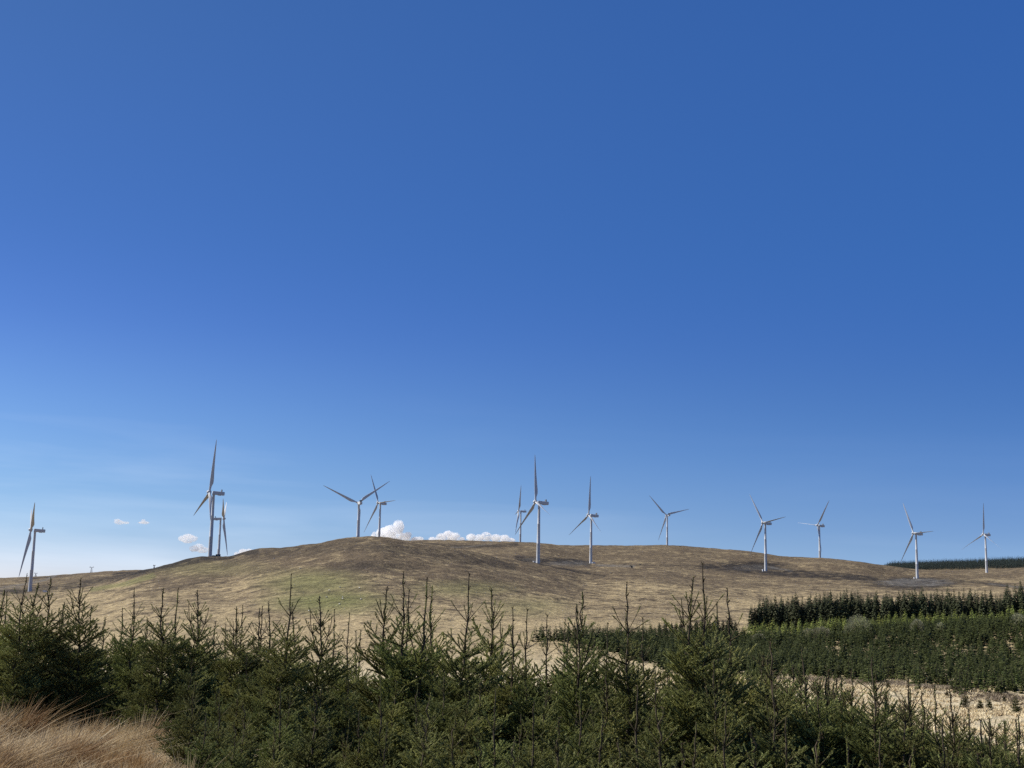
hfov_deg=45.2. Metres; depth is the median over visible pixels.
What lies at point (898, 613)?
tall spruce
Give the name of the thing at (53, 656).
young spruce
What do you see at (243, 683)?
young spruce
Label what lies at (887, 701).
young spruce
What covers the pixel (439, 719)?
young spruce
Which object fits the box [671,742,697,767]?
young spruce
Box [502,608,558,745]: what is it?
young spruce
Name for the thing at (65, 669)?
young spruce
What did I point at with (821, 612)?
tall spruce
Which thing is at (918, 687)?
plantation spruce
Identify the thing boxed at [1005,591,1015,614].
tall spruce
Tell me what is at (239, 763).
young spruce
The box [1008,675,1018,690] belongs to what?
plantation spruce
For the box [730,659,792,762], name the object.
young spruce
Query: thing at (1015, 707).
spruce bush
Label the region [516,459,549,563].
wind turbine
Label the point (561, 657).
young spruce
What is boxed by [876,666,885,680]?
plantation spruce
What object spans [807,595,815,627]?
tall spruce
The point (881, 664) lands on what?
plantation spruce
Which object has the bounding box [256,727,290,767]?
young spruce
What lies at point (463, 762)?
young spruce
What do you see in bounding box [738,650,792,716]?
young spruce
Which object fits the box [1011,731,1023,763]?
young spruce
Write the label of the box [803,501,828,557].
wind turbine
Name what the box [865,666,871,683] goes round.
plantation spruce
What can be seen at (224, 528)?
wind turbine
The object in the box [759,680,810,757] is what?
young spruce
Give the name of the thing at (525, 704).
young spruce
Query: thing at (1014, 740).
young spruce
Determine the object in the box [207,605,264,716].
young spruce
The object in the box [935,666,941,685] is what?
plantation spruce
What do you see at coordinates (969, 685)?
plantation spruce
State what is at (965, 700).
spruce bush
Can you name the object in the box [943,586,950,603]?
tall spruce
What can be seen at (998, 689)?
plantation spruce
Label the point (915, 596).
tall spruce
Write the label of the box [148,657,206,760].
young spruce
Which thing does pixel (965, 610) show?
tall spruce
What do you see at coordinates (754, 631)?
larch
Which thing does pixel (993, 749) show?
young spruce
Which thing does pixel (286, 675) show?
young spruce
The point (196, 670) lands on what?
young spruce
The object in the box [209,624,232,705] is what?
young spruce
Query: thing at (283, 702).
young spruce
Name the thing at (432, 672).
young spruce
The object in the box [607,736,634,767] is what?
young spruce
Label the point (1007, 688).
plantation spruce
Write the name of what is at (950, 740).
young spruce
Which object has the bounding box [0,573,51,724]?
young spruce
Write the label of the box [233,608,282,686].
young spruce
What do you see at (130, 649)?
young spruce
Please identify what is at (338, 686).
young spruce
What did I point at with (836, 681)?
young spruce
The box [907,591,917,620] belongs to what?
tall spruce
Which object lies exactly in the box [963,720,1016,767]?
young spruce
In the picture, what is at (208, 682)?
young spruce
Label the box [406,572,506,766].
young spruce
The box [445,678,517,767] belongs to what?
young spruce
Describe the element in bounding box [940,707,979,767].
young spruce
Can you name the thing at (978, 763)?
young spruce
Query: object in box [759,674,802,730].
young spruce
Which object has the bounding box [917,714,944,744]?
young spruce
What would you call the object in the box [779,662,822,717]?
young spruce
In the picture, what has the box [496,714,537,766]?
young spruce
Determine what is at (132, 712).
young spruce
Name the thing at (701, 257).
sky
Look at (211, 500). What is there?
wind turbine
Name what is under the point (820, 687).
young spruce
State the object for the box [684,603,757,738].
young spruce
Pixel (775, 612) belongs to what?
tall spruce
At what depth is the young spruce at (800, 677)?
22.76 m
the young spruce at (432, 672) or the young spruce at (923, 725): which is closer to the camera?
the young spruce at (923, 725)
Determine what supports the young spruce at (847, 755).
on the moorland
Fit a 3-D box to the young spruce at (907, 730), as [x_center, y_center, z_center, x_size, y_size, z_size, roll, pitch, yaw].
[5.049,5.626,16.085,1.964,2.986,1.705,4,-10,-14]
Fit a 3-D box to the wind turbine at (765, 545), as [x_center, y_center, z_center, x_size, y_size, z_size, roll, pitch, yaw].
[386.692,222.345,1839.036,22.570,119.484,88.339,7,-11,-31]
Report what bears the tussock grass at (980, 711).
on the moorland
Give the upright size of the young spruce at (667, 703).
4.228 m
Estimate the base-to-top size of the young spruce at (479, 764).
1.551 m
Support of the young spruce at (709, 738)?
on the moorland
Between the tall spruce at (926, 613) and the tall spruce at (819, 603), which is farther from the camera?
the tall spruce at (819, 603)
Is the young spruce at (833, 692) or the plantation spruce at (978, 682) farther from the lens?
the plantation spruce at (978, 682)
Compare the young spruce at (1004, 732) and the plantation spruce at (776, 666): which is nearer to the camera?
the young spruce at (1004, 732)
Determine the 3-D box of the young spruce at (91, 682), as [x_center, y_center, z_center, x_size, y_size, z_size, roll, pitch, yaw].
[-6.950,4.687,19.817,1.800,3.102,1.890,0,-9,1]
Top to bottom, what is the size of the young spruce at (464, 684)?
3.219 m
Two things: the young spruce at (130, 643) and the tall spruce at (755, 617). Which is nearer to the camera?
the young spruce at (130, 643)
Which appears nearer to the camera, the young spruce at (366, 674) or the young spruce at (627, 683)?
the young spruce at (627, 683)
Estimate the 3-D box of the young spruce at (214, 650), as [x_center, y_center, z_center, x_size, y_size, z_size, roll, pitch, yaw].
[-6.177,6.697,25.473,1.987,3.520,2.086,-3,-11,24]
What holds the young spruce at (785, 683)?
on the moorland
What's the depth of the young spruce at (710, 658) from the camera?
16.28 m
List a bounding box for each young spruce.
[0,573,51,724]
[0,583,82,726]
[0,589,20,686]
[1,591,28,661]
[7,577,80,731]
[34,577,127,732]
[43,602,83,697]
[48,642,80,715]
[73,641,110,728]
[75,606,116,717]
[94,588,151,727]
[96,617,124,717]
[103,608,141,720]
[103,650,139,725]
[105,588,207,745]
[107,616,145,678]
[133,618,166,700]
[135,588,216,744]
[136,589,229,740]
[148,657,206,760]
[158,681,210,767]
[182,688,254,767]
[182,712,225,767]
[190,620,216,697]
[194,657,215,714]
[199,687,231,757]
[200,621,227,697]
[203,606,267,723]
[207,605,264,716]
[207,721,248,767]
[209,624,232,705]
[215,701,262,767]
[220,653,268,740]
[220,683,251,744]
[229,574,327,758]
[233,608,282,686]
[233,685,275,764]
[237,601,293,697]
[247,606,289,703]
[253,685,305,767]
[254,691,309,767]
[255,666,306,738]
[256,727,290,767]
[266,609,315,694]
[279,690,339,767]
[288,595,354,741]
[298,685,349,765]
[304,609,358,719]
[304,718,346,767]
[307,683,352,739]
[316,677,373,765]
[317,612,371,721]
[330,708,378,767]
[333,719,357,767]
[338,664,368,750]
[339,630,376,696]
[343,586,413,755]
[349,629,376,693]
[354,677,407,767]
[363,680,415,767]
[364,571,439,755]
[367,588,428,707]
[368,722,400,767]
[375,721,400,767]
[378,577,469,741]
[387,683,447,767]
[398,693,465,767]
[398,716,443,767]
[400,674,482,766]
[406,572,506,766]
[411,586,474,699]
[412,651,450,713]
[431,717,473,767]
[434,688,485,767]
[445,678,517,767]
[453,587,527,762]
[454,659,487,714]
[466,690,520,767]
[467,606,549,761]
[467,737,493,767]
[476,622,517,698]
[490,663,547,765]
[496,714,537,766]
[499,737,525,767]
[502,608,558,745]
[509,686,564,767]
[511,701,563,767]
[515,613,571,743]
[522,603,614,761]
[535,715,580,767]
[536,591,617,755]
[539,619,576,691]
[544,693,590,767]
[547,622,587,719]
[553,680,602,767]
[565,664,639,767]
[568,702,623,767]
[574,712,622,767]
[590,582,672,767]
[592,622,632,760]
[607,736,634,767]
[610,686,666,767]
[615,616,675,747]
[631,670,698,767]
[632,706,685,767]
[634,712,673,767]
[638,576,756,767]
[648,562,775,767]
[659,612,691,724]
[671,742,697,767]
[677,659,756,767]
[679,722,708,767]
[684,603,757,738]
[702,588,781,753]
[702,700,751,767]
[727,704,754,765]
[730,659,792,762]
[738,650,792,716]
[738,726,771,767]
[739,637,822,767]
[744,650,782,711]
[747,670,808,767]
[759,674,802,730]
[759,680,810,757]
[770,715,800,767]
[775,669,798,706]
[777,677,843,767]
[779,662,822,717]
[780,670,820,712]
[781,647,829,758]
[792,677,856,767]
[795,726,834,767]
[802,666,850,758]
[807,677,827,713]
[811,669,849,724]
[820,675,862,765]
[821,684,849,716]
[821,690,860,766]
[827,682,881,767]
[828,668,873,767]
[829,675,868,725]
[836,656,909,767]
[845,736,861,767]
[859,695,873,720]
[860,730,896,767]
[866,697,928,765]
[866,700,931,767]
[872,692,903,749]
[887,703,926,750]
[889,687,953,756]
[890,677,949,757]
[897,692,941,767]
[903,741,928,767]
[905,684,966,767]
[913,703,937,739]
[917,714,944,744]
[929,688,988,767]
[931,717,961,767]
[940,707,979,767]
[941,715,980,765]
[946,750,948,767]
[951,714,985,753]
[956,718,1023,767]
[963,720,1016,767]
[968,717,1007,761]
[970,733,1009,761]
[973,718,999,767]
[975,751,981,767]
[986,720,1022,764]
[992,732,1010,764]
[994,718,1016,767]
[996,718,1023,767]
[1001,714,1023,767]
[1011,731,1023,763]
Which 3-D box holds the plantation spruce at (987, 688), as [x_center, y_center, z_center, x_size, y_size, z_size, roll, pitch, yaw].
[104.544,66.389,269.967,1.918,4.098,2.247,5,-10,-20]
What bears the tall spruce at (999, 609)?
on the moorland
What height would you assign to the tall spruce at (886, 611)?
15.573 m
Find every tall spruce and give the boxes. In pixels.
[747,606,754,630]
[753,605,759,629]
[756,598,764,629]
[762,604,768,630]
[767,602,775,629]
[768,594,781,626]
[778,603,785,629]
[782,606,789,630]
[787,603,792,628]
[789,594,802,630]
[799,604,805,625]
[800,596,804,617]
[802,605,808,628]
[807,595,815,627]
[812,593,818,623]
[815,593,823,620]
[815,606,822,626]
[817,598,826,625]
[822,600,831,624]
[826,589,835,624]
[833,596,841,624]
[839,590,849,626]
[844,587,850,618]
[847,593,854,621]
[852,592,857,619]
[854,598,861,623]
[858,594,864,615]
[863,596,871,620]
[864,593,871,620]
[870,605,877,622]
[871,593,881,620]
[880,595,887,622]
[882,600,892,622]
[888,598,896,619]
[893,598,899,617]
[895,590,901,612]
[900,594,910,619]
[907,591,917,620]
[912,588,918,606]
[914,598,919,618]
[916,587,927,618]
[923,597,930,616]
[929,596,935,620]
[932,594,937,619]
[934,602,941,620]
[939,599,943,611]
[941,598,948,619]
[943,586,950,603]
[947,591,955,617]
[951,596,958,613]
[955,592,964,618]
[961,587,966,606]
[963,604,967,618]
[967,592,975,618]
[973,592,981,619]
[978,593,985,617]
[984,601,988,617]
[986,589,996,617]
[994,595,998,612]
[996,599,1003,617]
[1001,590,1009,613]
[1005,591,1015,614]
[1012,584,1018,612]
[1017,586,1023,612]
[1018,581,1023,606]
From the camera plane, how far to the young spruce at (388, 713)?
18.39 m
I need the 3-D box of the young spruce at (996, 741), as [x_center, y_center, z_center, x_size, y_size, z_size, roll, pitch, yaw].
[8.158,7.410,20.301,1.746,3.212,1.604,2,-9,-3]
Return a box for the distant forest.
[884,556,1023,569]
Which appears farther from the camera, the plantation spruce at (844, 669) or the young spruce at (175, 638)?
the plantation spruce at (844, 669)
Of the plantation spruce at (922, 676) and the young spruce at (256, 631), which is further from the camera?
the plantation spruce at (922, 676)
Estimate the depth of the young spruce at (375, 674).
24.27 m
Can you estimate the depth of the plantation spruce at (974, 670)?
309.29 m
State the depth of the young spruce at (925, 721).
32.22 m
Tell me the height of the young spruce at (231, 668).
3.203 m
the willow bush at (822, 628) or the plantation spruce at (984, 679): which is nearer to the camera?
the plantation spruce at (984, 679)
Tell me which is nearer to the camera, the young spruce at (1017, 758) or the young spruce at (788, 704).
the young spruce at (1017, 758)
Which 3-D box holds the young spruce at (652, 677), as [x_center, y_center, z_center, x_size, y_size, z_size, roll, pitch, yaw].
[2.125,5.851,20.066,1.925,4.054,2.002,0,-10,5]
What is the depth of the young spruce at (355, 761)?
14.93 m
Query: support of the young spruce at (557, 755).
on the moorland
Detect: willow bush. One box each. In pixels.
[802,627,814,637]
[812,626,829,636]
[843,614,872,633]
[909,619,924,631]
[936,622,945,630]
[1009,613,1023,626]
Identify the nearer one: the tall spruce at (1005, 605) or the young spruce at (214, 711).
the young spruce at (214, 711)
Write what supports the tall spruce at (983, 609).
on the moorland
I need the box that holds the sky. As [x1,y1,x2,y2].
[0,0,1023,577]
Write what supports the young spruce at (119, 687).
on the moorland
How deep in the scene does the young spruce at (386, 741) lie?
15.24 m
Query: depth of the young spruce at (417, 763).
12.88 m
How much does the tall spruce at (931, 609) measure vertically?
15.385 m
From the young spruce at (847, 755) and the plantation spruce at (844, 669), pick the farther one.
the plantation spruce at (844, 669)
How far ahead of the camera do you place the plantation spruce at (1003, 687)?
270.34 m
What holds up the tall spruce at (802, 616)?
on the moorland
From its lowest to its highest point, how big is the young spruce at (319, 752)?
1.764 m
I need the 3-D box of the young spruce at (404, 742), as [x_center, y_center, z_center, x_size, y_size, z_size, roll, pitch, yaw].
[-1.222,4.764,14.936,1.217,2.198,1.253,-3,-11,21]
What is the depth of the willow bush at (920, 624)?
438.06 m
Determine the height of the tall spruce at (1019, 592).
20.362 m
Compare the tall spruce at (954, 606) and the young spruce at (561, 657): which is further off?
the tall spruce at (954, 606)
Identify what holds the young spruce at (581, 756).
on the moorland
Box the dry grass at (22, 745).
[0,692,258,767]
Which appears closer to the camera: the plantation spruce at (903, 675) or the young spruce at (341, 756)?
the young spruce at (341, 756)
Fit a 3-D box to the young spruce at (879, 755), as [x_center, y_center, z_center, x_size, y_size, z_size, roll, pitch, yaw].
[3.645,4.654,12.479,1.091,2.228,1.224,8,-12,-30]
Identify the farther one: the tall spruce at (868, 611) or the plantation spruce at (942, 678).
the tall spruce at (868, 611)
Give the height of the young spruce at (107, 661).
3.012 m
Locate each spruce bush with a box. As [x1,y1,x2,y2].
[961,690,969,706]
[976,700,983,708]
[985,699,993,709]
[1010,696,1022,712]
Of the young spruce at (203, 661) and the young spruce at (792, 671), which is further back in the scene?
the young spruce at (792, 671)
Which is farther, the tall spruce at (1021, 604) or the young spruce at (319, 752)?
the tall spruce at (1021, 604)
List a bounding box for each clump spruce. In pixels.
[661,618,668,633]
[724,618,735,635]
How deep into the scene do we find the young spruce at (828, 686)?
18.82 m
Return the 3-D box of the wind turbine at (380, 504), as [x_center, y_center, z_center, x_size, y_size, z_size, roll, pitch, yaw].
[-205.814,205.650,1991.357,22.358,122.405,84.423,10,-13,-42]
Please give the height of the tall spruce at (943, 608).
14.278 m
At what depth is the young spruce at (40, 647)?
19.57 m
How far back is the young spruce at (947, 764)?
11.91 m
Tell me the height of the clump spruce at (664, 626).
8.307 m
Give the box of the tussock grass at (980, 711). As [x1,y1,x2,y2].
[553,670,1023,754]
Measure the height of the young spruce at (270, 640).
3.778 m
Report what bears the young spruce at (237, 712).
on the moorland
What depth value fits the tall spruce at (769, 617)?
576.89 m
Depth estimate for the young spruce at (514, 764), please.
11.95 m
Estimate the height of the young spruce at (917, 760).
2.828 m
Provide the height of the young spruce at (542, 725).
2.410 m
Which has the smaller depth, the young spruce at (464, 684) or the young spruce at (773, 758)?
the young spruce at (773, 758)
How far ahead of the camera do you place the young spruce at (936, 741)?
15.66 m
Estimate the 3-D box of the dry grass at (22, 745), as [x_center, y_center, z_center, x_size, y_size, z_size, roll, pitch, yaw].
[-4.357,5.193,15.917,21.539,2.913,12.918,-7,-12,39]
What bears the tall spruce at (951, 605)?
on the moorland
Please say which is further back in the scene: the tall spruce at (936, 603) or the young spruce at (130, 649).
the tall spruce at (936, 603)
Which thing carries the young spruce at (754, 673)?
on the moorland
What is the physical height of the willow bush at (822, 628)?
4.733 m
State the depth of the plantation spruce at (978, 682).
277.69 m
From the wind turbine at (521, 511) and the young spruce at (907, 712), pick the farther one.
the wind turbine at (521, 511)
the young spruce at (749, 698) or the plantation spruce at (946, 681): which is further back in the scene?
the plantation spruce at (946, 681)
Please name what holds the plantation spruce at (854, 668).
on the moorland
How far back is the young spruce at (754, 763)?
12.37 m
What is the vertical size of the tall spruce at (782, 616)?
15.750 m
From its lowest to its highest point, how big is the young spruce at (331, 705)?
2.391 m
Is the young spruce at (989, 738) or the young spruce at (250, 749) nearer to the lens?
the young spruce at (250, 749)
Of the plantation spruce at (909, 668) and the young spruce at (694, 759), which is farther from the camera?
the plantation spruce at (909, 668)
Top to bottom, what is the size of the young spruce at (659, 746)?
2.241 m
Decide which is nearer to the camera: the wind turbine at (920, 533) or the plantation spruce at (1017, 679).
the plantation spruce at (1017, 679)
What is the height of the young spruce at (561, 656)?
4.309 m
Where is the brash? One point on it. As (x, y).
(976, 696)
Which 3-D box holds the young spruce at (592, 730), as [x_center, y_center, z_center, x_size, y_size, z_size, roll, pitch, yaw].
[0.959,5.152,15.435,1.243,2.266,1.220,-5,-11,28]
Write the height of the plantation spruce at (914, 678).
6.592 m
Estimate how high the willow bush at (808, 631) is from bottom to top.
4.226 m
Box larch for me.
[752,620,757,634]
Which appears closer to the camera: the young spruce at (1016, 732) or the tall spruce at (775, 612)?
the young spruce at (1016, 732)
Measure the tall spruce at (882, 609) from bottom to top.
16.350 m
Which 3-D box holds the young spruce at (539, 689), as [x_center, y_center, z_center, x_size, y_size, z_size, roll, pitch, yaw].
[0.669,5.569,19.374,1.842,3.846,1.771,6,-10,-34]
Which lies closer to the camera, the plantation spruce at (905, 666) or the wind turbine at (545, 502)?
the plantation spruce at (905, 666)
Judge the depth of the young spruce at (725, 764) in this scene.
13.33 m
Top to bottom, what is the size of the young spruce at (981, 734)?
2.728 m
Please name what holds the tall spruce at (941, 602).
on the moorland
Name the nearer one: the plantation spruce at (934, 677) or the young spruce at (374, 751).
the young spruce at (374, 751)
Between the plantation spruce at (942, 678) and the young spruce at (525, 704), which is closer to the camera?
the young spruce at (525, 704)
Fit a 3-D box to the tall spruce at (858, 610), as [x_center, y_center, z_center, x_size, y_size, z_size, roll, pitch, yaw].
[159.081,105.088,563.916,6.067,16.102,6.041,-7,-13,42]
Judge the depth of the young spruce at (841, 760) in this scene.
16.24 m
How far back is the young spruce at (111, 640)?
24.27 m
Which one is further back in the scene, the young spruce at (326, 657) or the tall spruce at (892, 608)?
the tall spruce at (892, 608)
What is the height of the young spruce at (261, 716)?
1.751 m
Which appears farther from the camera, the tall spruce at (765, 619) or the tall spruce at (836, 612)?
the tall spruce at (765, 619)
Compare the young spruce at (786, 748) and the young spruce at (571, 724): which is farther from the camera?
the young spruce at (571, 724)
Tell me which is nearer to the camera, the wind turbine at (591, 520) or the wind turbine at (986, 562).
the wind turbine at (591, 520)
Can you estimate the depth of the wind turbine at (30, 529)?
1431.05 m
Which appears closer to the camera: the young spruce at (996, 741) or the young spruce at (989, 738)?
the young spruce at (989, 738)
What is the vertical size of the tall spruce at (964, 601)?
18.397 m
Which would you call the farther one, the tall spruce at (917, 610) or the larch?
the tall spruce at (917, 610)
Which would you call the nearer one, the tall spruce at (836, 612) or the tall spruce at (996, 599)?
the tall spruce at (996, 599)
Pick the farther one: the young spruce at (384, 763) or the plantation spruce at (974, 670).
the plantation spruce at (974, 670)
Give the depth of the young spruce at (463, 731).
16.19 m
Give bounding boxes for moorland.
[0,536,1023,751]
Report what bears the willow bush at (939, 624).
on the moorland
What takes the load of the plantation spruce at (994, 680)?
on the moorland
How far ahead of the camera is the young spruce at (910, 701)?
16.68 m
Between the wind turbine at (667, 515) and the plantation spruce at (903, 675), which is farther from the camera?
the wind turbine at (667, 515)
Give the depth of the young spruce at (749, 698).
17.79 m
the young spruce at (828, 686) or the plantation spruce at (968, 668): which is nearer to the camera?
the young spruce at (828, 686)
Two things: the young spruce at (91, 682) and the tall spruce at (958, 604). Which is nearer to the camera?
the young spruce at (91, 682)
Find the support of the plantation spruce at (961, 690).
on the moorland
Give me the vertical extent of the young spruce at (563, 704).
3.970 m
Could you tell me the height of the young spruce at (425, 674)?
4.326 m
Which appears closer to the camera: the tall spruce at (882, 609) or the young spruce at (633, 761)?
the young spruce at (633, 761)
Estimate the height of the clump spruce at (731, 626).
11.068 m
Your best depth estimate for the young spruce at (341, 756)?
15.53 m
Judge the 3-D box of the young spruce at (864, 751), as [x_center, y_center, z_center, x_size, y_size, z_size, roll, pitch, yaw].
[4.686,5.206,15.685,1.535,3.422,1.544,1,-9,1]
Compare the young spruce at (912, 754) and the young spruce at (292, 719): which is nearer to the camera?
the young spruce at (912, 754)
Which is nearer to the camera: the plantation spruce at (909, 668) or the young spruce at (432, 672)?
the young spruce at (432, 672)
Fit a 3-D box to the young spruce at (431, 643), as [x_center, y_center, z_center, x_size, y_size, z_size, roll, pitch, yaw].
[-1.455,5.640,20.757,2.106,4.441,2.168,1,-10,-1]
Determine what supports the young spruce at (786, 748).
on the moorland
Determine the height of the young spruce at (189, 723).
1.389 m
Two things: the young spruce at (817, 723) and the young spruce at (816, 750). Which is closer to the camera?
the young spruce at (816, 750)
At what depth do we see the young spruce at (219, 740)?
12.42 m
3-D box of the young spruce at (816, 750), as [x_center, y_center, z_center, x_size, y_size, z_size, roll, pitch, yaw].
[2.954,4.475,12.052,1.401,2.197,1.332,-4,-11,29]
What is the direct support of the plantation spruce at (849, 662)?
on the moorland
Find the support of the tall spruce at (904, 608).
on the moorland
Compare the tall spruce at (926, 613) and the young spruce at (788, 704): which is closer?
the young spruce at (788, 704)
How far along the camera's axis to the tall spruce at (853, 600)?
569.61 m
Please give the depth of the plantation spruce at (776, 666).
317.93 m
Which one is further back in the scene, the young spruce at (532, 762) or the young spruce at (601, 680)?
the young spruce at (601, 680)
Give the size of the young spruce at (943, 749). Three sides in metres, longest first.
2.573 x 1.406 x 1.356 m
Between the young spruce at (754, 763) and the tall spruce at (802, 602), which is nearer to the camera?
the young spruce at (754, 763)
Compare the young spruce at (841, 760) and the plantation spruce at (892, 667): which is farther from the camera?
the plantation spruce at (892, 667)
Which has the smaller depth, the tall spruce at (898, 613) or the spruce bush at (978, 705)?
the spruce bush at (978, 705)
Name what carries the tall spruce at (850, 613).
on the moorland
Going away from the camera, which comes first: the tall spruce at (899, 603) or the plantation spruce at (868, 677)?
the plantation spruce at (868, 677)
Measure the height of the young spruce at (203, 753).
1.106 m
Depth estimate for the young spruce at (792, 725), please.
16.55 m
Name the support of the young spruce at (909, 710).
on the moorland
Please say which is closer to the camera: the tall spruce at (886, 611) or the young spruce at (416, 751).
the young spruce at (416, 751)
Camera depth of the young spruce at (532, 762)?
13.54 m
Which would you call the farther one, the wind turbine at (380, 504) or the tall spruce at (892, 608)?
the wind turbine at (380, 504)
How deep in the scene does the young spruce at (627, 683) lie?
17.44 m
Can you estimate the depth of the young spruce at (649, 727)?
16.01 m
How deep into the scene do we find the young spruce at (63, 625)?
23.02 m
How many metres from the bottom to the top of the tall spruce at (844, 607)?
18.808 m
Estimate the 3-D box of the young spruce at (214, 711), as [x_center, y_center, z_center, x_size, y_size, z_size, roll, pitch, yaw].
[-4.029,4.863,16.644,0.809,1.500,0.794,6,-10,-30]
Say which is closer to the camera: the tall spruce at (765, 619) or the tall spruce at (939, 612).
the tall spruce at (939, 612)
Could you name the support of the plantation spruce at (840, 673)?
on the moorland
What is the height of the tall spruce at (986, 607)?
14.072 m
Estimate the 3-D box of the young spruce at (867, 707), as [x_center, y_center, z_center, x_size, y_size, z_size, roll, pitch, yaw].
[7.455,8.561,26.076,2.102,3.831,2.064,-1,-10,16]
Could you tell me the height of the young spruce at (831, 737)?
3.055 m
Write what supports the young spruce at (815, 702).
on the moorland
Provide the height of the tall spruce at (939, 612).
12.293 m
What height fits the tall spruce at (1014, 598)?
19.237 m
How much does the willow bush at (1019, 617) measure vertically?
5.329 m
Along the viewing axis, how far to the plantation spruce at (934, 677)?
296.88 m
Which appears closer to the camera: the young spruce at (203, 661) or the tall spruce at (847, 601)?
the young spruce at (203, 661)
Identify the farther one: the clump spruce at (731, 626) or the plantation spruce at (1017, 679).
the clump spruce at (731, 626)
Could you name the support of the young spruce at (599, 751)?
on the moorland
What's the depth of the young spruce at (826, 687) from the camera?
17.89 m
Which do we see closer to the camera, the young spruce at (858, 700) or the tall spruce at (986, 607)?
the young spruce at (858, 700)
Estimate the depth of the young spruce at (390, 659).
19.39 m
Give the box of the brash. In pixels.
[669,671,1023,705]
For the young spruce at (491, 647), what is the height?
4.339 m
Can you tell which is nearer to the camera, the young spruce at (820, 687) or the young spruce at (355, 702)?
the young spruce at (355, 702)
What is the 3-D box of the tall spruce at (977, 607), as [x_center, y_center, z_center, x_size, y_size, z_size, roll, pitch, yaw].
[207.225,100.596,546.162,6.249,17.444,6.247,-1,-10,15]
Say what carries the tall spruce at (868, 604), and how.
on the moorland
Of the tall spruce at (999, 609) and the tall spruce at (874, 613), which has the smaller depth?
the tall spruce at (999, 609)
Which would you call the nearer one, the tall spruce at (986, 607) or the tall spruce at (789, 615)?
the tall spruce at (986, 607)
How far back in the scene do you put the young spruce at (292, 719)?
16.21 m
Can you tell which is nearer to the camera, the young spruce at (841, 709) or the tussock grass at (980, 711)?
the young spruce at (841, 709)
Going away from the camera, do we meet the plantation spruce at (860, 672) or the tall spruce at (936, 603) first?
the plantation spruce at (860, 672)
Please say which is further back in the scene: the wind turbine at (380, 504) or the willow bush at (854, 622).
the wind turbine at (380, 504)
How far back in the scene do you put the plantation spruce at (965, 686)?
270.46 m
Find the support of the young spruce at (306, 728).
on the moorland
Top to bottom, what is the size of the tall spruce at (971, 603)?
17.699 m
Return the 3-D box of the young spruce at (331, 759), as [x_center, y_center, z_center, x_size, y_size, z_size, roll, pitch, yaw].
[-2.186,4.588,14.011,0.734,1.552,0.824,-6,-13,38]
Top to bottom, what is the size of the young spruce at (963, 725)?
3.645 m
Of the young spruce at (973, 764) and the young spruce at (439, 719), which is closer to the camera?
the young spruce at (973, 764)
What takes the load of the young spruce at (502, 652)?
on the moorland
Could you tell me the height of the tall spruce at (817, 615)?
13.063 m
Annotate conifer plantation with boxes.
[531,607,1023,678]
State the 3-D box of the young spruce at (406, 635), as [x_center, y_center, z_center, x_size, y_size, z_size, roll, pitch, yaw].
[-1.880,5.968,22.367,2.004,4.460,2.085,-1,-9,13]
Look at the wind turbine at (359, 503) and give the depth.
1728.26 m
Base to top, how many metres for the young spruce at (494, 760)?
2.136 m
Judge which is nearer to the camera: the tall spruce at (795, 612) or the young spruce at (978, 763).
the young spruce at (978, 763)
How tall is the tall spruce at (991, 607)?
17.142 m
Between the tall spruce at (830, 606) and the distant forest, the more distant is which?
the distant forest
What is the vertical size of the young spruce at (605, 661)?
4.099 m
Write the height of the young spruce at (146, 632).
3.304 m
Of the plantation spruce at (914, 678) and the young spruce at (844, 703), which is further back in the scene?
the plantation spruce at (914, 678)
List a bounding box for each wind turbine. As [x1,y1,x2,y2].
[19,503,44,591]
[193,439,224,555]
[214,500,227,555]
[323,481,389,536]
[365,476,394,536]
[515,489,525,541]
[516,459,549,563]
[569,476,601,562]
[651,498,687,544]
[750,496,783,570]
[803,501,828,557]
[899,504,931,578]
[964,503,998,572]
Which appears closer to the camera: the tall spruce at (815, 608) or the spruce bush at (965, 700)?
the spruce bush at (965, 700)
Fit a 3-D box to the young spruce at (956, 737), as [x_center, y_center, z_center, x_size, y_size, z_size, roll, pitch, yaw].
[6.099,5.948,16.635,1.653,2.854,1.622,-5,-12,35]
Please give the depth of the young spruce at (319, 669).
19.21 m
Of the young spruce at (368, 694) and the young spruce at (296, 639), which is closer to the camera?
the young spruce at (368, 694)
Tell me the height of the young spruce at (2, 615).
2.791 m
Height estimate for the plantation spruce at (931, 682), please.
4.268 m
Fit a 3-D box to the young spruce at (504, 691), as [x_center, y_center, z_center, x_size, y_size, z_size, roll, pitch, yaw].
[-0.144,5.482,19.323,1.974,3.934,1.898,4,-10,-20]
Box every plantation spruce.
[773,658,778,675]
[835,663,842,677]
[842,661,850,677]
[844,655,854,679]
[848,660,856,677]
[858,663,863,679]
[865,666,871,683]
[873,666,881,683]
[876,660,885,677]
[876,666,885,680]
[878,664,887,678]
[889,659,895,677]
[898,667,905,680]
[899,658,909,677]
[907,658,913,678]
[909,663,918,685]
[915,676,921,689]
[920,665,925,683]
[925,671,933,684]
[932,663,938,682]
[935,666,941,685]
[939,669,944,685]
[942,665,949,686]
[956,670,962,692]
[959,680,963,695]
[963,678,968,691]
[964,662,972,679]
[967,676,972,691]
[970,659,980,679]
[972,664,985,689]
[982,665,987,687]
[983,678,992,693]
[990,669,997,689]
[993,678,1003,694]
[997,677,1006,691]
[1005,673,1011,690]
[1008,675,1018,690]
[1009,675,1016,692]
[1015,668,1022,689]
[1018,675,1023,693]

